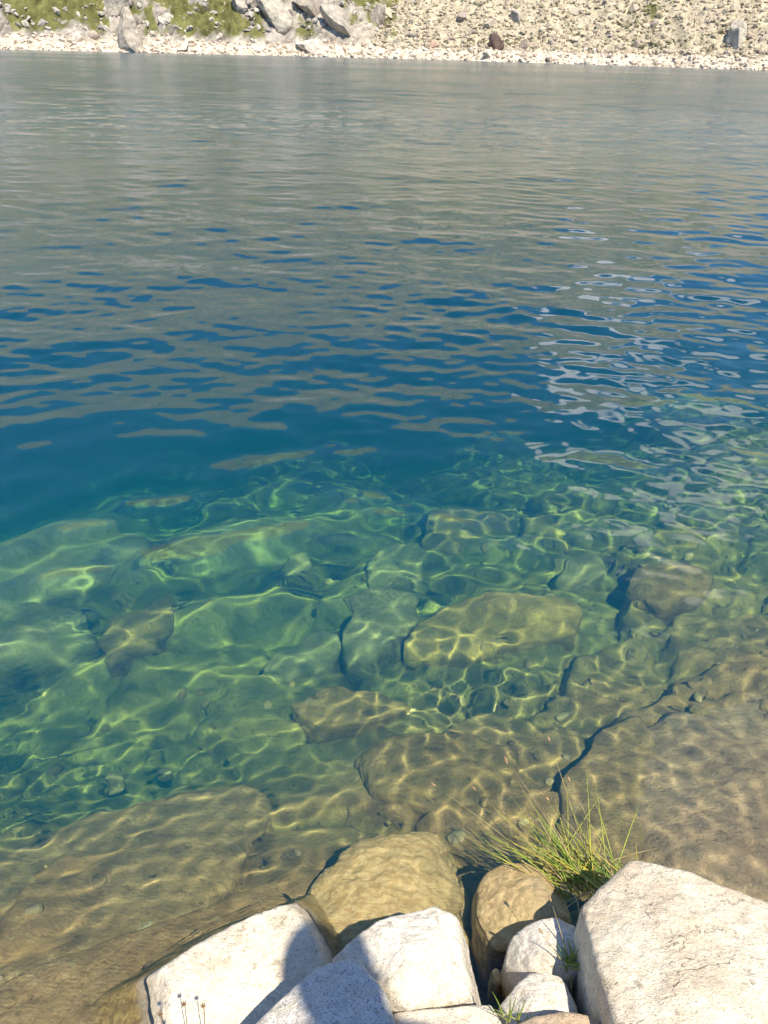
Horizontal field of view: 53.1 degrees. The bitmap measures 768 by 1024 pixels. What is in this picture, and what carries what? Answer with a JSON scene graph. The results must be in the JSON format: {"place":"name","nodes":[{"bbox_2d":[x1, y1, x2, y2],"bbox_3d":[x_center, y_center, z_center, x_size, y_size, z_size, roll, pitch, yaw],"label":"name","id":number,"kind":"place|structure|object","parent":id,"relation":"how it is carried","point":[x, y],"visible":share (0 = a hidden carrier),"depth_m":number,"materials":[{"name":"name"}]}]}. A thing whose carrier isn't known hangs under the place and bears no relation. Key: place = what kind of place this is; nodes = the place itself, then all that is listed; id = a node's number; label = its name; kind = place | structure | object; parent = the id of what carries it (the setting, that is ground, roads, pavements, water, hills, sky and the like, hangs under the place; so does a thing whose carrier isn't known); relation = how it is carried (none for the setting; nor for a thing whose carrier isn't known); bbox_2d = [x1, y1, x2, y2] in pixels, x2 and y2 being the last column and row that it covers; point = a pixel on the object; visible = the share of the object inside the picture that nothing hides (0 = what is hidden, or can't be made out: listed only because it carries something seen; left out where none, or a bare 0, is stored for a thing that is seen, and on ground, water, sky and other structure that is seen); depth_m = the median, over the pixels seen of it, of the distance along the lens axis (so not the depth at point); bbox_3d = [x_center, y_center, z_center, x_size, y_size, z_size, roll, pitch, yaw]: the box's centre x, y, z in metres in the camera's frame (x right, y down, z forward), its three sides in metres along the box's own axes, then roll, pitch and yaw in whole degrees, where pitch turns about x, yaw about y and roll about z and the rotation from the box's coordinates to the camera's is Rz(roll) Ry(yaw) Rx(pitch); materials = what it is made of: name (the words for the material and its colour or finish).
{"place":"outdoors","nodes":[
{"label":"outdoors","id":0,"kind":"place"},
{"bbox_2d":[0,49,767,1023],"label":"lake water surface","id":1,"kind":"object","parent":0,"point":[382,445],"visible":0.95,"depth_m":3.64,"materials":[{"name":"blue liquid"}]},
{"bbox_2d":[0,0,767,69],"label":"hillside","id":2,"kind":"structure","parent":0,"point":[149,11],"depth_m":127.90,"materials":[{"name":"beige stone"}]},
{"bbox_2d":[72,32,82,41],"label":"boulder","id":3,"kind":"object","parent":2,"relation":"on","point":[76,37],"visible":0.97,"depth_m":124.50,"materials":[{"name":"stone"}]},
{"bbox_2d":[90,30,99,39],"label":"boulder","id":4,"kind":"object","parent":2,"relation":"on","point":[94,35],"visible":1,"depth_m":125.22,"materials":[{"name":"stone"}]},
{"bbox_2d":[104,0,129,15],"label":"crag","id":5,"kind":"structure","parent":2,"relation":"on","point":[115,5],"depth_m":126.58,"materials":[{"name":"stone"}]},
{"bbox_2d":[117,6,142,51],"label":"crag","id":6,"kind":"structure","parent":2,"relation":"on","point":[129,35],"depth_m":123.26,"materials":[{"name":"stone"}]},
{"bbox_2d":[157,13,170,25],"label":"boulder","id":7,"kind":"object","parent":2,"relation":"on","point":[163,17],"visible":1,"depth_m":127.12,"materials":[{"name":"stone"}]},
{"bbox_2d":[188,0,208,6],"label":"crag","id":8,"kind":"structure","parent":2,"relation":"on","point":[202,2],"depth_m":129.98,"materials":[{"name":"stone"}]},
{"bbox_2d":[0,0,419,42],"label":"crag rubble","id":9,"kind":"object","parent":2,"relation":"on","point":[101,26],"visible":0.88,"depth_m":128.27,"materials":[{"name":"stone"}]},
{"bbox_2d":[232,0,247,13],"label":"crag","id":10,"kind":"structure","parent":2,"relation":"on","point":[239,6],"depth_m":131.41,"materials":[{"name":"stone"}]},
{"bbox_2d":[255,0,293,33],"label":"crag","id":11,"kind":"structure","parent":2,"relation":"on","point":[277,14],"depth_m":130.82,"materials":[{"name":"stone"}]},
{"bbox_2d":[293,0,320,16],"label":"crag","id":12,"kind":"structure","parent":2,"relation":"on","point":[310,7],"depth_m":132.46,"materials":[{"name":"stone"}]},
{"bbox_2d":[296,39,324,53],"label":"crag","id":13,"kind":"structure","parent":2,"relation":"on","point":[314,46],"depth_m":129.14,"materials":[{"name":"stone"}]},
{"bbox_2d":[319,4,350,35],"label":"crag","id":14,"kind":"structure","parent":2,"relation":"on","point":[334,17],"depth_m":130.84,"materials":[{"name":"stone"}]},
{"bbox_2d":[369,3,384,26],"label":"crag","id":15,"kind":"structure","parent":2,"relation":"on","point":[377,14],"depth_m":134.73,"materials":[{"name":"stone"}]},
{"bbox_2d":[0,31,767,69],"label":"shore rubble","id":16,"kind":"object","parent":2,"relation":"on","point":[71,42],"visible":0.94,"depth_m":125.93,"materials":[{"name":"stone"}]},
{"bbox_2d":[428,40,438,47],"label":"boulder","id":17,"kind":"object","parent":2,"relation":"on","point":[433,44],"visible":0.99,"depth_m":131.51,"materials":[{"name":"stone"}]},
{"bbox_2d":[482,49,493,56],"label":"boulder","id":18,"kind":"object","parent":2,"relation":"on","point":[486,53],"visible":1,"depth_m":127.26,"materials":[{"name":"stone"}]},
{"bbox_2d":[488,33,503,50],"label":"boulder","id":19,"kind":"object","parent":2,"relation":"on","point":[495,41],"visible":0.81,"depth_m":128.00,"materials":[{"name":"stone"}]},
{"bbox_2d":[510,9,521,21],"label":"boulder","id":20,"kind":"object","parent":2,"relation":"on","point":[515,16],"visible":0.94,"depth_m":131.93,"materials":[{"name":"stone"}]},
{"bbox_2d":[518,39,530,49],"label":"boulder","id":21,"kind":"object","parent":2,"relation":"on","point":[524,44],"visible":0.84,"depth_m":128.01,"materials":[{"name":"stone"}]},
{"bbox_2d":[371,0,767,57],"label":"scree","id":22,"kind":"structure","parent":2,"relation":"on","point":[658,15],"depth_m":128.29,"materials":[{"name":"gravel"}]},
{"bbox_2d":[385,0,767,47],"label":"scree blocks","id":23,"kind":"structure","parent":22,"relation":"on","point":[490,23],"depth_m":128.94,"materials":[{"name":"stone"}]},
{"bbox_2d":[725,21,746,48],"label":"crag","id":24,"kind":"structure","parent":2,"relation":"on","point":[736,35],"depth_m":115.86,"materials":[{"name":"stone"}]},
{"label":"lake bed","id":25,"kind":"structure","parent":0,"visible":0},
{"bbox_2d":[157,1001,205,1023],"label":"dried flower stems","id":26,"kind":"object","parent":25,"relation":"on","point":[184,1004],"visible":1,"depth_m":1.41,"materials":[{"name":"beige plant"}]},
{"bbox_2d":[256,958,395,1023],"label":"boulder","id":27,"kind":"object","parent":25,"relation":"on","point":[349,991],"visible":1,"depth_m":1.48,"materials":[{"name":"grey stone"}]},
{"bbox_2d":[393,1005,501,1023],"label":"stone","id":28,"kind":"object","parent":25,"relation":"on","point":[476,1014],"visible":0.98,"depth_m":1.51,"materials":[{"name":"stone"}]},
{"bbox_2d":[493,969,500,982],"bbox_3d":[0.255,1.103,1.777,0.035,0.124,0.042,2,31,0],"label":"pebble","id":29,"kind":"object","parent":25,"relation":"on","point":[496,973],"visible":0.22,"depth_m":1.75,"materials":[{"name":"stone"}]},
{"bbox_2d":[476,863,570,951],"bbox_3d":[0.335,1.111,1.961,0.252,0.494,0.219,2,31,0],"label":"boulder","id":30,"kind":"object","parent":25,"relation":"on","point":[512,901],"visible":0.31,"depth_m":1.84,"materials":[{"name":"brown stone"}]},
{"bbox_2d":[430,736,652,912],"bbox_3d":[0.437,0.797,1.957,0.449,0.363,0.541,-26,40,-37],"label":"grass tuft","id":31,"kind":"object","parent":30,"relation":"on","point":[566,867],"visible":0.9,"depth_m":1.91,"materials":[{"name":"green plant"}]},
{"bbox_2d":[496,973,577,1023],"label":"stone","id":32,"kind":"object","parent":25,"relation":"on","point":[544,993],"visible":0.83,"depth_m":1.54,"materials":[{"name":"white stone"}]},
{"bbox_2d":[488,993,538,1023],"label":"grass tuft","id":33,"kind":"object","parent":32,"relation":"on","point":[509,1014],"visible":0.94,"depth_m":1.47,"materials":[{"name":"green plant"}]},
{"bbox_2d":[500,918,576,996],"bbox_3d":[0.339,1.122,1.768,0.160,0.474,0.131,2,31,0],"label":"stone","id":34,"kind":"object","parent":25,"relation":"on","point":[530,949],"visible":0.49,"depth_m":1.66,"materials":[{"name":"white stone"}]},
{"bbox_2d":[538,895,580,982],"bbox_3d":[0.373,0.912,1.610,0.072,0.130,0.145,-24,40,-36],"label":"grass tuft","id":35,"kind":"object","parent":34,"relation":"on","point":[571,955],"visible":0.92,"depth_m":1.61,"materials":[{"name":"green plant"}]},
{"bbox_2d":[519,1012,600,1023],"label":"stone","id":36,"kind":"object","parent":25,"relation":"on","point":[565,1018],"visible":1,"depth_m":1.44,"materials":[{"name":"beige stone"}]},
{"bbox_2d":[572,860,767,1023],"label":"boulder","id":37,"kind":"object","parent":25,"relation":"on","point":[656,943],"visible":0.88,"depth_m":1.48,"materials":[{"name":"stone"}]},
{"bbox_3d":[-0.018,1.230,2.092,0.580,0.565,0.619,2,31,0],"label":"boulder","id":38,"kind":"object","parent":25,"relation":"on","visible":0},
{"bbox_2d":[333,907,480,1014],"bbox_3d":[0.050,1.138,1.724,0.320,0.578,0.191,-7,32,-14],"label":"boulder","id":39,"kind":"object","parent":38,"relation":"on","point":[417,960],"visible":0.66,"depth_m":1.58,"materials":[{"name":"white stone"}]},
{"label":"submerged slab","id":40,"kind":"object","parent":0,"visible":0},
{"bbox_2d":[146,903,332,1023],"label":"boulder","id":41,"kind":"object","parent":40,"relation":"on","point":[254,968],"visible":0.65,"depth_m":1.70,"materials":[{"name":"stone"}]}
]}

